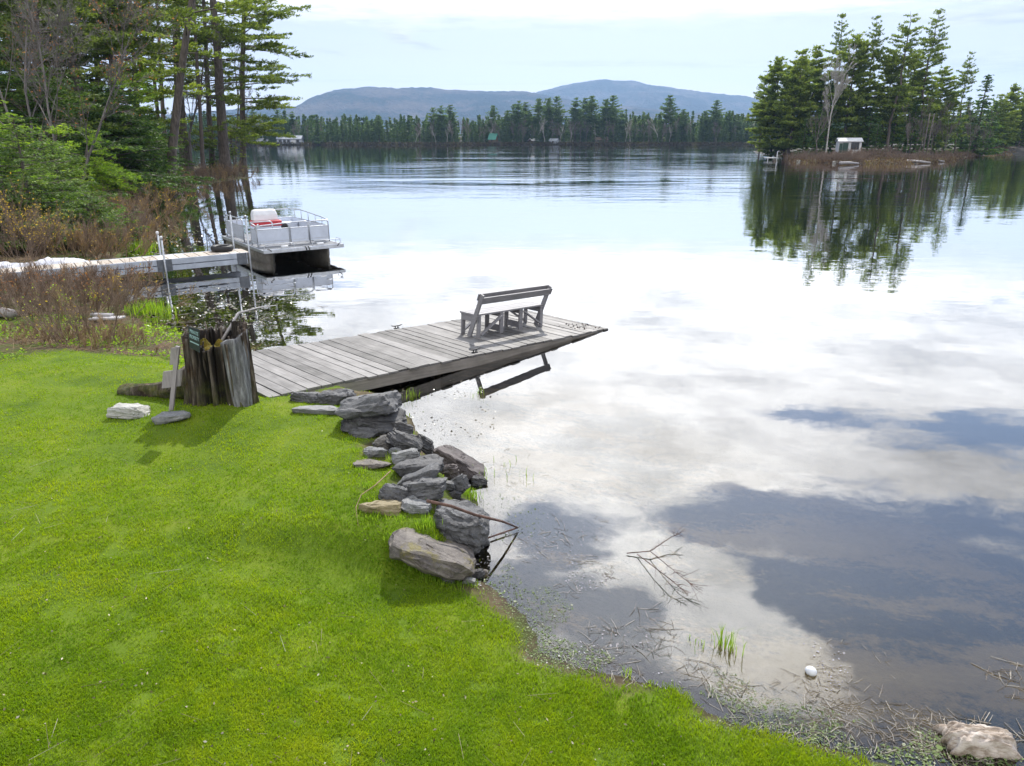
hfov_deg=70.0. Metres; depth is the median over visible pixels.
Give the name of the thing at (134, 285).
shrub
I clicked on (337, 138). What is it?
spruce tree
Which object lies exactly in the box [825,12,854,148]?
pine tree
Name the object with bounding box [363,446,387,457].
rock
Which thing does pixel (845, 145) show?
door
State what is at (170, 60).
pine tree
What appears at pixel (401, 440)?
rock
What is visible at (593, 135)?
spruce tree
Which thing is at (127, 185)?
pine tree
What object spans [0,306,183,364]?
weeds
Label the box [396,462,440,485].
rock
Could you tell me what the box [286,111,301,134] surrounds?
pine tree
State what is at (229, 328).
bare branch
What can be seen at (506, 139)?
spruce tree
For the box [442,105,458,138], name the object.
pine tree
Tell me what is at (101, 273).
shrub
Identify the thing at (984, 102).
spruce tree
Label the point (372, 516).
grass tuft
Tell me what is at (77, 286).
shrub
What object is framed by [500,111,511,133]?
pine tree
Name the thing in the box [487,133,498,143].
hut
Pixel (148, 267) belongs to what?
shrub
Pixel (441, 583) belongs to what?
grass tuft
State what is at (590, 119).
pine tree
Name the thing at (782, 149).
spruce tree
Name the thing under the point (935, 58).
pine tree
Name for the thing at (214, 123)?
spruce tree
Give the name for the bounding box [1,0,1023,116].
sky
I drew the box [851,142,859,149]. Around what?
window
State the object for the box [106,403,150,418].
rock
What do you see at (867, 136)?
spruce tree
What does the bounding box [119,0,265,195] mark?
pine tree
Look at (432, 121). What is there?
pine tree
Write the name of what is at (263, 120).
pine tree
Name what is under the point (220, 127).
pine tree
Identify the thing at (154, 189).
shrub
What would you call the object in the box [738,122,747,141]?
spruce tree
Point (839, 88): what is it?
birch tree
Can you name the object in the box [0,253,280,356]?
dry stalks
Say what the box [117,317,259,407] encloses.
tree stump
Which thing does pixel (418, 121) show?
spruce tree
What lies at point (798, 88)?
pine tree
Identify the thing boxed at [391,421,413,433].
rock
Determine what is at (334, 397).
rock
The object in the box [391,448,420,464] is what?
rock
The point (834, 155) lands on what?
shrub
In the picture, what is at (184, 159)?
hemlock tree
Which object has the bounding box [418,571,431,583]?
grass tuft
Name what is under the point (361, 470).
grass tuft
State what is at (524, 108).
pine tree
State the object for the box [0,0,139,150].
pine tree
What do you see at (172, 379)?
sign post
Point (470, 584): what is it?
grass tuft
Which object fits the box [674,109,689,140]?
pine tree
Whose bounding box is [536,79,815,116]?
hills
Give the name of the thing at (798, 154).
shrub
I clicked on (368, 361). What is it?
wooden dock
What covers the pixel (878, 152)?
shrub
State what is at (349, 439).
grass tuft
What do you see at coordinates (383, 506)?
rock
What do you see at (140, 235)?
shrub
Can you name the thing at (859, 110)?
spruce tree
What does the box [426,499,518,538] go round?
broken stick
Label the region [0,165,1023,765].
ground
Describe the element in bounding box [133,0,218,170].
pine tree
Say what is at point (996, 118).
spruce tree
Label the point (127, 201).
shrub
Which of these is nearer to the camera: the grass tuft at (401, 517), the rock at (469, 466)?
the grass tuft at (401, 517)
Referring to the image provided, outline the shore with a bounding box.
[206,136,957,144]
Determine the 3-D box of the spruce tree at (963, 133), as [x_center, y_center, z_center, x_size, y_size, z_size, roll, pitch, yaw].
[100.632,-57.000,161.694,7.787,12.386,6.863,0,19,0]
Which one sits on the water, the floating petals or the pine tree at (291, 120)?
the floating petals
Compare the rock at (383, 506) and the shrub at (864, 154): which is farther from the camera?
the shrub at (864, 154)
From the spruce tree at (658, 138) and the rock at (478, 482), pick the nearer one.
the rock at (478, 482)
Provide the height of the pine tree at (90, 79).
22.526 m
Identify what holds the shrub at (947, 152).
on the island ground at (1020, 150)
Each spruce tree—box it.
[0,100,82,229]
[0,116,123,250]
[0,178,83,253]
[8,141,141,226]
[45,193,152,253]
[202,111,205,130]
[203,115,213,138]
[212,114,217,139]
[271,124,276,142]
[282,110,291,134]
[301,126,306,142]
[308,122,314,142]
[310,114,324,143]
[319,118,326,140]
[324,125,329,141]
[333,123,342,142]
[339,120,344,141]
[347,117,355,141]
[351,124,356,141]
[354,117,360,141]
[381,129,388,143]
[384,120,391,140]
[385,124,392,141]
[399,124,405,142]
[416,118,422,141]
[420,123,426,141]
[424,125,430,141]
[434,124,441,142]
[455,130,459,143]
[460,124,468,141]
[469,126,474,142]
[473,124,479,141]
[475,122,484,141]
[501,122,511,142]
[523,124,530,141]
[535,124,541,141]
[539,118,546,141]
[545,127,549,142]
[559,124,566,141]
[567,129,572,141]
[588,126,596,141]
[589,114,601,138]
[627,115,637,141]
[628,117,640,141]
[631,124,637,142]
[649,122,654,142]
[653,122,661,141]
[654,115,664,141]
[671,114,681,141]
[680,122,688,141]
[685,125,691,142]
[691,127,696,141]
[696,117,705,141]
[702,121,713,142]
[724,115,738,141]
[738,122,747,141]
[744,120,750,140]
[749,126,753,140]
[763,116,787,157]
[765,95,797,157]
[793,119,812,153]
[802,110,827,154]
[805,79,846,153]
[843,71,876,146]
[860,102,883,149]
[866,117,886,150]
[873,95,915,150]
[897,101,926,153]
[908,104,938,152]
[927,97,965,154]
[948,75,1004,155]
[948,97,981,153]
[953,102,985,151]
[976,101,1008,151]
[979,109,999,148]
[995,110,1012,146]
[1007,118,1023,145]
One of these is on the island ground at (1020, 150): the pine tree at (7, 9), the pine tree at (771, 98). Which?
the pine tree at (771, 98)
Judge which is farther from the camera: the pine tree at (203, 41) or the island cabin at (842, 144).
the island cabin at (842, 144)
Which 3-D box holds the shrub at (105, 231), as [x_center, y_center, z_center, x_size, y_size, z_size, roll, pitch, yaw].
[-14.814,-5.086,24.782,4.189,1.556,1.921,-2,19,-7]
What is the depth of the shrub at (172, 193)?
43.91 m
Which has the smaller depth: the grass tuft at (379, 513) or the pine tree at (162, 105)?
the grass tuft at (379, 513)
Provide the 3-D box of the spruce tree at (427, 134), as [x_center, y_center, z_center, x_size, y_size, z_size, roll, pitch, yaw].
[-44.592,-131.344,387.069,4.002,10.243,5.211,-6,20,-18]
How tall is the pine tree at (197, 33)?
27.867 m
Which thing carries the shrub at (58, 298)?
on the ground at (868, 507)
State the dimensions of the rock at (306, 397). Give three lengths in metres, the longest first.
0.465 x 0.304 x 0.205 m
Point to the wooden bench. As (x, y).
(473, 316)
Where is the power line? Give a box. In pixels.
[932,113,1019,121]
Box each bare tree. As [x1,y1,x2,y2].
[0,0,54,174]
[0,0,86,163]
[0,0,106,197]
[54,0,179,196]
[161,22,243,171]
[223,26,259,163]
[806,85,836,154]
[902,103,914,152]
[913,97,936,151]
[930,101,950,154]
[938,102,960,154]
[964,102,979,156]
[979,108,998,155]
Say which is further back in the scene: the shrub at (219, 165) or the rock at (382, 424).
the shrub at (219, 165)
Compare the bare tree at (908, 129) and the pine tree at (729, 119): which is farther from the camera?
the pine tree at (729, 119)
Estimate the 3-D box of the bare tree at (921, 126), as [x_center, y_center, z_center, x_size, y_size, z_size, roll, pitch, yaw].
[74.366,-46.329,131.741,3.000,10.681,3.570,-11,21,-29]
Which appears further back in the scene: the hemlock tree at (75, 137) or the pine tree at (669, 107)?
the pine tree at (669, 107)
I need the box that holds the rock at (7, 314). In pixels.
[0,307,16,317]
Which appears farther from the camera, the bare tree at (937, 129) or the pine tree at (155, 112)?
the bare tree at (937, 129)
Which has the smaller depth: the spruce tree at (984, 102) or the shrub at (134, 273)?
the shrub at (134, 273)
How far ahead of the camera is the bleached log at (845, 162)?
109.87 m
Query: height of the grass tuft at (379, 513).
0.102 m
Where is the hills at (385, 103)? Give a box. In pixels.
[160,86,896,134]
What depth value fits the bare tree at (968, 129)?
151.09 m
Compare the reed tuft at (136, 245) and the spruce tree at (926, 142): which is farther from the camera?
the spruce tree at (926, 142)
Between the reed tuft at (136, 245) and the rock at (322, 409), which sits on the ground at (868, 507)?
the rock at (322, 409)
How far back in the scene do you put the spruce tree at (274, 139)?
386.29 m
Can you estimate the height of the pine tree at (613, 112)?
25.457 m
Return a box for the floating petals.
[415,404,847,689]
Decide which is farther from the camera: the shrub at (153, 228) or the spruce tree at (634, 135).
the spruce tree at (634, 135)
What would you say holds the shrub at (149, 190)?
on the ground at (868, 507)
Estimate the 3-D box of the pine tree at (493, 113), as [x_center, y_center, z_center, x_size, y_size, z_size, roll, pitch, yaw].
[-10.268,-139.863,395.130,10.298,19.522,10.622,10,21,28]
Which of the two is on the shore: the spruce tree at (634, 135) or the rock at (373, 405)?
the spruce tree at (634, 135)
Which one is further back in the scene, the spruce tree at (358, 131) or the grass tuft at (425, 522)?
the spruce tree at (358, 131)
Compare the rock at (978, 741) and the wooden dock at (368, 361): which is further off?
the wooden dock at (368, 361)
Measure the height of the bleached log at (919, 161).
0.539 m
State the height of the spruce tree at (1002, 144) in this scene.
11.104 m
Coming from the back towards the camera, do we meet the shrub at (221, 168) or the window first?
the window
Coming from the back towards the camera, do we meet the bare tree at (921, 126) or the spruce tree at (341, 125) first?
the spruce tree at (341, 125)
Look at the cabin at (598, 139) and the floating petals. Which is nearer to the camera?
the floating petals
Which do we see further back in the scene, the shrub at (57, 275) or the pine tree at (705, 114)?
the pine tree at (705, 114)
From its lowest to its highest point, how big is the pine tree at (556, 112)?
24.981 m
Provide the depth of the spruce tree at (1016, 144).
200.39 m
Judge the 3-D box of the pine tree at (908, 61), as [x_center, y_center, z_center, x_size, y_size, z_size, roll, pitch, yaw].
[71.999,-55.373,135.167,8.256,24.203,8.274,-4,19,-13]
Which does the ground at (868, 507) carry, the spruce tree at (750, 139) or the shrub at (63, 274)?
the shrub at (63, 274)
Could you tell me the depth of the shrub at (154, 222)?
28.19 m
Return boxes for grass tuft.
[340,435,354,443]
[352,499,380,525]
[354,493,374,501]
[355,466,367,473]
[359,479,374,487]
[365,511,380,520]
[395,514,410,521]
[411,514,442,531]
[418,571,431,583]
[423,576,440,584]
[432,578,447,586]
[450,580,467,589]
[463,576,479,587]
[464,487,481,500]
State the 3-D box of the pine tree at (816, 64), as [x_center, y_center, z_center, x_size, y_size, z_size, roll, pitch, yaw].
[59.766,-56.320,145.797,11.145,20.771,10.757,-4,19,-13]
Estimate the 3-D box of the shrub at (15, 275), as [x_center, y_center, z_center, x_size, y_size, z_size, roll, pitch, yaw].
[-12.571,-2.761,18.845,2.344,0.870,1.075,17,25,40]
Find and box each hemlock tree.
[0,46,130,192]
[0,66,176,198]
[54,82,195,198]
[75,90,214,198]
[124,117,190,181]
[164,136,195,175]
[197,142,218,171]
[228,127,249,169]
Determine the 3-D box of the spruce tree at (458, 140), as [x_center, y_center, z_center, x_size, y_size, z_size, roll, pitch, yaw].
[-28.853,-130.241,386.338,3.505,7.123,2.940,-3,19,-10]
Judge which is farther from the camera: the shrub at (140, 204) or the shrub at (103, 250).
the shrub at (140, 204)
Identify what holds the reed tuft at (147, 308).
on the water
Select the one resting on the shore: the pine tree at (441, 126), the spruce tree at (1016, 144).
the pine tree at (441, 126)
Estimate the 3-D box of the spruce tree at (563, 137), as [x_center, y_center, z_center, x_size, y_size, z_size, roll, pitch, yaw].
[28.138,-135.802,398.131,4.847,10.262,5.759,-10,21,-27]
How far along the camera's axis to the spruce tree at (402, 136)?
386.03 m
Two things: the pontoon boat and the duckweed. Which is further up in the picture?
the pontoon boat
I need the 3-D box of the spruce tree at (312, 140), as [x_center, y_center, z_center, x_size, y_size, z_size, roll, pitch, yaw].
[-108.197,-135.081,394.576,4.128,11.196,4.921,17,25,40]
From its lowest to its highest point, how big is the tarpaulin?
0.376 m
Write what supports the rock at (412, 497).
on the ground at (868, 507)
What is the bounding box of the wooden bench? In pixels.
[460,285,552,337]
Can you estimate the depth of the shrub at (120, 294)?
16.83 m
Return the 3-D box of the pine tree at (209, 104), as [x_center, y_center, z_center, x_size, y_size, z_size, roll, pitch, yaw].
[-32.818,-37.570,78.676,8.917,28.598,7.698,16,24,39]
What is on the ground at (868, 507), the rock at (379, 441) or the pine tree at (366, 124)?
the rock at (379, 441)
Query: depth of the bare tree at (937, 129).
136.39 m
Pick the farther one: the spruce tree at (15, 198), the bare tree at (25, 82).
the bare tree at (25, 82)
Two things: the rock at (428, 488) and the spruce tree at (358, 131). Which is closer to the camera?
the rock at (428, 488)
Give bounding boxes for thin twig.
[356,471,390,521]
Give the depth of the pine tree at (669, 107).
395.01 m
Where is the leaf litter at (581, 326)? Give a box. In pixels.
[558,323,599,329]
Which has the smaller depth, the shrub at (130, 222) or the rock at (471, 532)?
the rock at (471, 532)
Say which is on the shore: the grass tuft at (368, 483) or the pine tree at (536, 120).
the pine tree at (536, 120)
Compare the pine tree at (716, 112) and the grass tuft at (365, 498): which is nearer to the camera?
the grass tuft at (365, 498)
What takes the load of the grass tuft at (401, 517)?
on the ground at (868, 507)
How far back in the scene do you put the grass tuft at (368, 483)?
7.82 m
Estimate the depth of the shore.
389.41 m
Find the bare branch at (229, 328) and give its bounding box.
[221,305,276,340]
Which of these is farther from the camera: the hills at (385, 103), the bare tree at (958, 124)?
the hills at (385, 103)
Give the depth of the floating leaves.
17.97 m
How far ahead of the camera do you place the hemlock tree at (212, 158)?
81.32 m
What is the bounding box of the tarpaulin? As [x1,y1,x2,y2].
[0,257,87,267]
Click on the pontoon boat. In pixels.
(271, 234)
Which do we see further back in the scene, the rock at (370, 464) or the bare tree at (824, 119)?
the bare tree at (824, 119)
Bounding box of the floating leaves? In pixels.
[117,225,495,437]
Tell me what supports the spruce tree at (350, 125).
on the shore
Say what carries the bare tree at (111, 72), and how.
on the ground at (868, 507)
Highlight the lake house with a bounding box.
[276,135,303,143]
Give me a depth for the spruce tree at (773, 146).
148.18 m
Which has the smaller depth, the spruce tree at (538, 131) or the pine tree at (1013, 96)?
the pine tree at (1013, 96)
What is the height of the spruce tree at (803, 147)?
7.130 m
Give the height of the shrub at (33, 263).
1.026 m
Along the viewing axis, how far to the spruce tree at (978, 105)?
169.23 m
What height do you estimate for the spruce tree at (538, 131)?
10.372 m
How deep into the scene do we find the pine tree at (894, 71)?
137.95 m
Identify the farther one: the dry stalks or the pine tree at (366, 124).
the pine tree at (366, 124)
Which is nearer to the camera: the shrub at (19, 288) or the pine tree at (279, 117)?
the shrub at (19, 288)
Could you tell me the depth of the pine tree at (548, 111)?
403.45 m
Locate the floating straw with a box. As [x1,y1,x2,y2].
[156,273,1023,765]
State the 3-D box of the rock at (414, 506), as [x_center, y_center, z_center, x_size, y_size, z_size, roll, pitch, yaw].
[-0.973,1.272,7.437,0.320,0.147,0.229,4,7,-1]
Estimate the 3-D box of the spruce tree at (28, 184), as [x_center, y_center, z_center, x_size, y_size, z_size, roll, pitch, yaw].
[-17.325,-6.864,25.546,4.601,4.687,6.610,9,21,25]
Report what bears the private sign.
attached to the tree stump
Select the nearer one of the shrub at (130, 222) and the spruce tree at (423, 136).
the shrub at (130, 222)
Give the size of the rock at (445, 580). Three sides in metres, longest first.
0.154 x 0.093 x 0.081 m
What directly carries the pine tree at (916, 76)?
on the island ground at (1020, 150)
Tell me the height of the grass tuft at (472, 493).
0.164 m
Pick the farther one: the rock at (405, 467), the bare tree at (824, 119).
the bare tree at (824, 119)
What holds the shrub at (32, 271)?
on the ground at (868, 507)
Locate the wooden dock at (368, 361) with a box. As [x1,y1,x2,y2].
[251,310,607,397]
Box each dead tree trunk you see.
[922,113,932,152]
[926,114,934,153]
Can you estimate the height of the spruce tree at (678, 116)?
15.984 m
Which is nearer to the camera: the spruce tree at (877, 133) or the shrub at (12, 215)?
the shrub at (12, 215)
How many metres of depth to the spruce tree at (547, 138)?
397.24 m
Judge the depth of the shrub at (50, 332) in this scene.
13.71 m
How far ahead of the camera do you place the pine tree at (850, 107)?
138.26 m
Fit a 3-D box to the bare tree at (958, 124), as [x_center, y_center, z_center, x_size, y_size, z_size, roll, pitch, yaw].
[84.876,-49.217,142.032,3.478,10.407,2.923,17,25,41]
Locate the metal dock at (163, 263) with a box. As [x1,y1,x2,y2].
[1,211,251,282]
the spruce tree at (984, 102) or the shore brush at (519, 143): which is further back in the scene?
the shore brush at (519, 143)
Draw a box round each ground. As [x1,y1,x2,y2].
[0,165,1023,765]
[754,144,1023,163]
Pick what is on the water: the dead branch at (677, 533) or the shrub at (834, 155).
the dead branch at (677, 533)
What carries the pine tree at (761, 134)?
on the island ground at (1020, 150)
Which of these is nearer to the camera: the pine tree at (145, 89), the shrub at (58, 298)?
the shrub at (58, 298)
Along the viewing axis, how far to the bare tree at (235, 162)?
87.81 m
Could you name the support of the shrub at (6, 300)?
on the ground at (868, 507)
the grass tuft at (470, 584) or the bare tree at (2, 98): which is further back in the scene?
the bare tree at (2, 98)
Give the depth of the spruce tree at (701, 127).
392.20 m
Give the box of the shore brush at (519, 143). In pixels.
[193,141,885,144]
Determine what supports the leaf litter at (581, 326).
on the wooden dock at (368, 361)
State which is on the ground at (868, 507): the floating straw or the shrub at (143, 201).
the shrub at (143, 201)
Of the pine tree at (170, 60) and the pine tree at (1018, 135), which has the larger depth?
the pine tree at (1018, 135)
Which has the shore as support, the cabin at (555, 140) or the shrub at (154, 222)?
the cabin at (555, 140)
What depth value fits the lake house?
385.10 m
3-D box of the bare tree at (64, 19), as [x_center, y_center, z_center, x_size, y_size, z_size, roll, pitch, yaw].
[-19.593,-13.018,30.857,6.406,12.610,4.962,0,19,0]
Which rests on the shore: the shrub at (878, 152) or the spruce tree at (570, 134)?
the spruce tree at (570, 134)
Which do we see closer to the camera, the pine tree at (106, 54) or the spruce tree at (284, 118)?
the pine tree at (106, 54)
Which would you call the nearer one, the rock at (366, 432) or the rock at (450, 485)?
the rock at (450, 485)
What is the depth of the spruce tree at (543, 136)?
401.40 m
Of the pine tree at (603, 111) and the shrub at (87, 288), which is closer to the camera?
the shrub at (87, 288)
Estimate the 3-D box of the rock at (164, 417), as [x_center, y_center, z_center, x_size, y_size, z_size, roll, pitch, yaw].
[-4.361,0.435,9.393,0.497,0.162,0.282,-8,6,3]
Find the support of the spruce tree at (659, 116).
on the shore
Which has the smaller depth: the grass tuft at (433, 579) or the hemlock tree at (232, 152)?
the grass tuft at (433, 579)
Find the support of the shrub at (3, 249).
on the ground at (868, 507)
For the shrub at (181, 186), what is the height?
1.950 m
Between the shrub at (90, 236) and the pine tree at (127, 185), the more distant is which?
the pine tree at (127, 185)
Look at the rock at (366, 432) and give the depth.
9.16 m
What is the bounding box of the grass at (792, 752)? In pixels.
[0,348,873,765]
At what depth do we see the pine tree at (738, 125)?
393.26 m
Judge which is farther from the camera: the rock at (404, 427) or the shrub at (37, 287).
the shrub at (37, 287)
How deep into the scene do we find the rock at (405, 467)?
8.11 m
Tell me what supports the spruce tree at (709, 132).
on the shore
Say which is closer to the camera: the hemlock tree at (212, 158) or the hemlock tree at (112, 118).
the hemlock tree at (112, 118)
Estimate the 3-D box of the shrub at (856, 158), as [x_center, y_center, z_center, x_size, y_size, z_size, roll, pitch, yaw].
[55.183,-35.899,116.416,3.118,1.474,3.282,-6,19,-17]
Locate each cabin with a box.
[528,138,537,142]
[549,138,559,143]
[593,137,608,143]
[835,138,863,152]
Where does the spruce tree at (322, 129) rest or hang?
on the shore
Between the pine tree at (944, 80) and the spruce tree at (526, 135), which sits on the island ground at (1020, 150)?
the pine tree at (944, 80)
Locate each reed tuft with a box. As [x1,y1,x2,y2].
[119,296,174,318]
[122,238,161,251]
[152,305,181,316]
[621,667,631,679]
[689,637,704,650]
[711,624,745,656]
[724,634,738,657]
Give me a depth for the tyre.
23.11 m
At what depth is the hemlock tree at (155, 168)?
49.38 m
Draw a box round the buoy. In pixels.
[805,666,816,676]
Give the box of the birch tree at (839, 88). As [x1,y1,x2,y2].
[819,43,856,153]
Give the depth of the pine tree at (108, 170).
37.96 m
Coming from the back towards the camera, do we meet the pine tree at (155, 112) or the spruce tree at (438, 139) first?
the spruce tree at (438, 139)
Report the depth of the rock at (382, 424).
9.28 m
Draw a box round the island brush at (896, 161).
[784,145,1015,163]
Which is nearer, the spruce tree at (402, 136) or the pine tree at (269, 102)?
the pine tree at (269, 102)
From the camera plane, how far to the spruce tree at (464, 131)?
392.01 m
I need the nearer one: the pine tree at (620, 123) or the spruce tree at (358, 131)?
the spruce tree at (358, 131)
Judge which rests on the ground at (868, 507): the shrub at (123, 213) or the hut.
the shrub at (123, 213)
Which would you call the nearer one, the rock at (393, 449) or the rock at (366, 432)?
the rock at (393, 449)
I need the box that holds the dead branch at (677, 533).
[627,525,704,598]
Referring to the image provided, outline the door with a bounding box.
[842,143,848,152]
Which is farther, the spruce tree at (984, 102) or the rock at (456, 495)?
the spruce tree at (984, 102)
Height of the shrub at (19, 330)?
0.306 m
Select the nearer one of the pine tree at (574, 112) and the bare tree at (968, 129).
the bare tree at (968, 129)
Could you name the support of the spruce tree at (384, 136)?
on the shore
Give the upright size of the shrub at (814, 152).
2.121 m
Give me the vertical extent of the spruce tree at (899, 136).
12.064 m
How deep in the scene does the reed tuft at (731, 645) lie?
6.04 m
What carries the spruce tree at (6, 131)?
on the ground at (868, 507)
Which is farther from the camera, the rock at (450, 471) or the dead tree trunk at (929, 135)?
the dead tree trunk at (929, 135)
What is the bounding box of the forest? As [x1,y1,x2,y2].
[114,109,1018,141]
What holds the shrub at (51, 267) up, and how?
on the ground at (868, 507)
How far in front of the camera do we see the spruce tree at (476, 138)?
387.87 m
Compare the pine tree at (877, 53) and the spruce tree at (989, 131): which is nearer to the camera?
the pine tree at (877, 53)
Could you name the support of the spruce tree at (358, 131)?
on the shore
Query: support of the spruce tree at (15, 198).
on the ground at (868, 507)
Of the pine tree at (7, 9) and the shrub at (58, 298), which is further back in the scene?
the pine tree at (7, 9)
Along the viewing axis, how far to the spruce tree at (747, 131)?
393.42 m
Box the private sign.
[188,326,199,352]
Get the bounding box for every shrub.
[0,172,63,256]
[0,198,81,262]
[0,213,128,257]
[0,219,150,259]
[0,220,45,259]
[0,252,80,283]
[0,259,94,299]
[0,263,11,304]
[0,265,102,318]
[0,266,63,306]
[0,269,47,320]
[0,276,61,315]
[1,264,54,293]
[1,275,134,346]
[1,316,53,337]
[2,255,70,299]
[2,264,105,302]
[2,324,90,347]
[6,211,156,255]
[8,321,117,341]
[13,257,105,292]
[13,258,133,296]
[16,267,136,304]
[16,279,109,322]
[16,313,145,344]
[17,263,201,311]
[21,274,116,315]
[22,270,160,314]
[33,213,137,258]
[37,315,144,350]
[38,218,120,258]
[48,208,146,248]
[50,256,154,289]
[52,263,132,299]
[63,209,175,249]
[70,258,144,301]
[73,228,170,258]
[77,326,159,352]
[83,209,165,242]
[85,198,154,219]
[87,197,142,236]
[88,189,148,214]
[89,186,162,213]
[95,179,171,212]
[95,216,185,245]
[98,188,191,221]
[111,181,208,206]
[112,179,158,201]
[113,189,183,208]
[116,209,159,231]
[158,172,195,199]
[176,168,227,185]
[180,160,204,175]
[181,159,233,177]
[182,166,223,182]
[184,167,207,187]
[201,161,237,174]
[201,164,226,182]
[206,161,248,173]
[213,164,245,180]
[214,164,255,178]
[237,161,259,176]
[786,150,806,157]
[803,147,823,155]
[810,154,830,162]
[824,152,852,159]
[829,152,853,160]
[840,148,865,155]
[849,147,879,158]
[849,153,871,161]
[867,146,890,155]
[888,145,910,153]
[916,147,943,154]
[936,148,961,157]
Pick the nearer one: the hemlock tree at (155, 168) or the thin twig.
the thin twig
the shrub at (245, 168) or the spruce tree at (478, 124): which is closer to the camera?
the shrub at (245, 168)
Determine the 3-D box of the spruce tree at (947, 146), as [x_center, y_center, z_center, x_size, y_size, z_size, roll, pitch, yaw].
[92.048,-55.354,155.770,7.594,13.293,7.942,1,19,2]
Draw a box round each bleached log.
[839,161,858,164]
[907,160,930,162]
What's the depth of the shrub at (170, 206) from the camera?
36.68 m
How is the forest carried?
on the shore
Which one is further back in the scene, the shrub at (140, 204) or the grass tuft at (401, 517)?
the shrub at (140, 204)
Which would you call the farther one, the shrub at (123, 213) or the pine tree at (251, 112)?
the pine tree at (251, 112)
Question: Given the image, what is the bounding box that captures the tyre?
[210,244,232,251]
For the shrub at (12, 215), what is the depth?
23.79 m
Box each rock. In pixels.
[0,307,16,317]
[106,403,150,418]
[151,410,190,424]
[289,391,319,402]
[291,405,337,414]
[316,388,355,404]
[334,390,401,419]
[340,408,406,435]
[349,427,378,438]
[353,459,391,468]
[358,499,401,515]
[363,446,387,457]
[374,434,388,449]
[378,483,407,500]
[385,429,422,452]
[388,447,401,453]
[388,527,475,580]
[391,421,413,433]
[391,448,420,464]
[392,454,443,476]
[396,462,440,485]
[401,498,432,514]
[402,476,447,499]
[404,495,417,498]
[416,434,433,454]
[432,445,486,479]
[433,498,489,554]
[440,463,459,480]
[442,578,455,583]
[446,480,454,490]
[448,491,461,499]
[450,474,470,494]
[462,577,475,584]
[470,475,487,489]
[472,569,484,578]
[475,568,488,578]
[933,721,1023,765]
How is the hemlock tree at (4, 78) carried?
on the ground at (868, 507)
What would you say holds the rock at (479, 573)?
on the ground at (868, 507)
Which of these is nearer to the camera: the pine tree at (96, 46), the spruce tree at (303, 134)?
the pine tree at (96, 46)
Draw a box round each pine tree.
[0,0,101,150]
[0,0,103,136]
[0,0,128,138]
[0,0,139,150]
[0,0,211,166]
[0,2,165,152]
[16,122,82,208]
[43,3,184,154]
[59,126,148,205]
[79,68,164,160]
[92,161,146,204]
[111,1,183,106]
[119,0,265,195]
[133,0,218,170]
[133,1,163,165]
[152,0,289,174]
[155,2,167,164]
[161,0,244,168]
[162,0,247,170]
[186,0,314,171]
[247,109,260,132]
[262,114,269,138]
[270,109,287,136]
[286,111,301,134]
[363,120,373,139]
[371,115,384,142]
[424,107,436,137]
[431,105,450,136]
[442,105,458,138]
[483,105,501,134]
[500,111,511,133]
[505,104,520,136]
[507,100,527,142]
[519,102,532,136]
[528,98,548,139]
[541,97,555,134]
[544,95,567,135]
[565,97,585,141]
[577,98,595,136]
[581,95,602,138]
[598,98,611,135]
[600,95,623,136]
[616,112,628,137]
[657,95,680,135]
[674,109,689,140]
[697,111,711,136]
[704,100,725,141]
[721,110,732,137]
[730,114,742,141]
[745,56,800,156]
[753,70,775,155]
[764,48,827,156]
[782,44,835,151]
[821,31,882,142]
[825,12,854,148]
[852,15,888,134]
[858,48,917,149]
[874,11,929,151]
[884,54,939,150]
[903,7,950,150]
[917,65,965,153]
[949,52,979,153]
[981,94,1014,147]
[993,82,1023,143]
[1009,89,1023,146]
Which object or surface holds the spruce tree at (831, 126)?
on the island ground at (1020, 150)
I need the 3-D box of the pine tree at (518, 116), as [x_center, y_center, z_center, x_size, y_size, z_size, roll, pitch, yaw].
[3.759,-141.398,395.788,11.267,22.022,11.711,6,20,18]
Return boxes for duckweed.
[478,482,1023,765]
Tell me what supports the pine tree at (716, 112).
on the shore
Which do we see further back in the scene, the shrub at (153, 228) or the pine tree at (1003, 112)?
the pine tree at (1003, 112)
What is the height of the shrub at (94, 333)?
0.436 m
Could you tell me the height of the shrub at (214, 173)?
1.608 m
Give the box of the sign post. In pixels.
[162,346,182,410]
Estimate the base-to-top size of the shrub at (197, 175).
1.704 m
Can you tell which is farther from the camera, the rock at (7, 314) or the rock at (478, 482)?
the rock at (7, 314)
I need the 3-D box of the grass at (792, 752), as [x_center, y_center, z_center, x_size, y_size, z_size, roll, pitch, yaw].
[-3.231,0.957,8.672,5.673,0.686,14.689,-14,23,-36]
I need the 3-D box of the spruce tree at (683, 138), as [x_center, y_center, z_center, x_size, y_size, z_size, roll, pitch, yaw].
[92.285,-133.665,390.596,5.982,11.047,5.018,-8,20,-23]
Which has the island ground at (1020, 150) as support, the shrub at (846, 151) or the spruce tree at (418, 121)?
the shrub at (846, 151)
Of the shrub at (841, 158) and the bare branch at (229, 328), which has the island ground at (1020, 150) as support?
the shrub at (841, 158)
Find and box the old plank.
[89,313,125,320]
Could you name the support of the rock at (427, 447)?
on the ground at (868, 507)
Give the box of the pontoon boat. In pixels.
[222,208,343,262]
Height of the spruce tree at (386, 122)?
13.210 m
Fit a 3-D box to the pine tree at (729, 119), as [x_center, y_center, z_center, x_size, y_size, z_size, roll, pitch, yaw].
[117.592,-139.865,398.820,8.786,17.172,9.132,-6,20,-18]

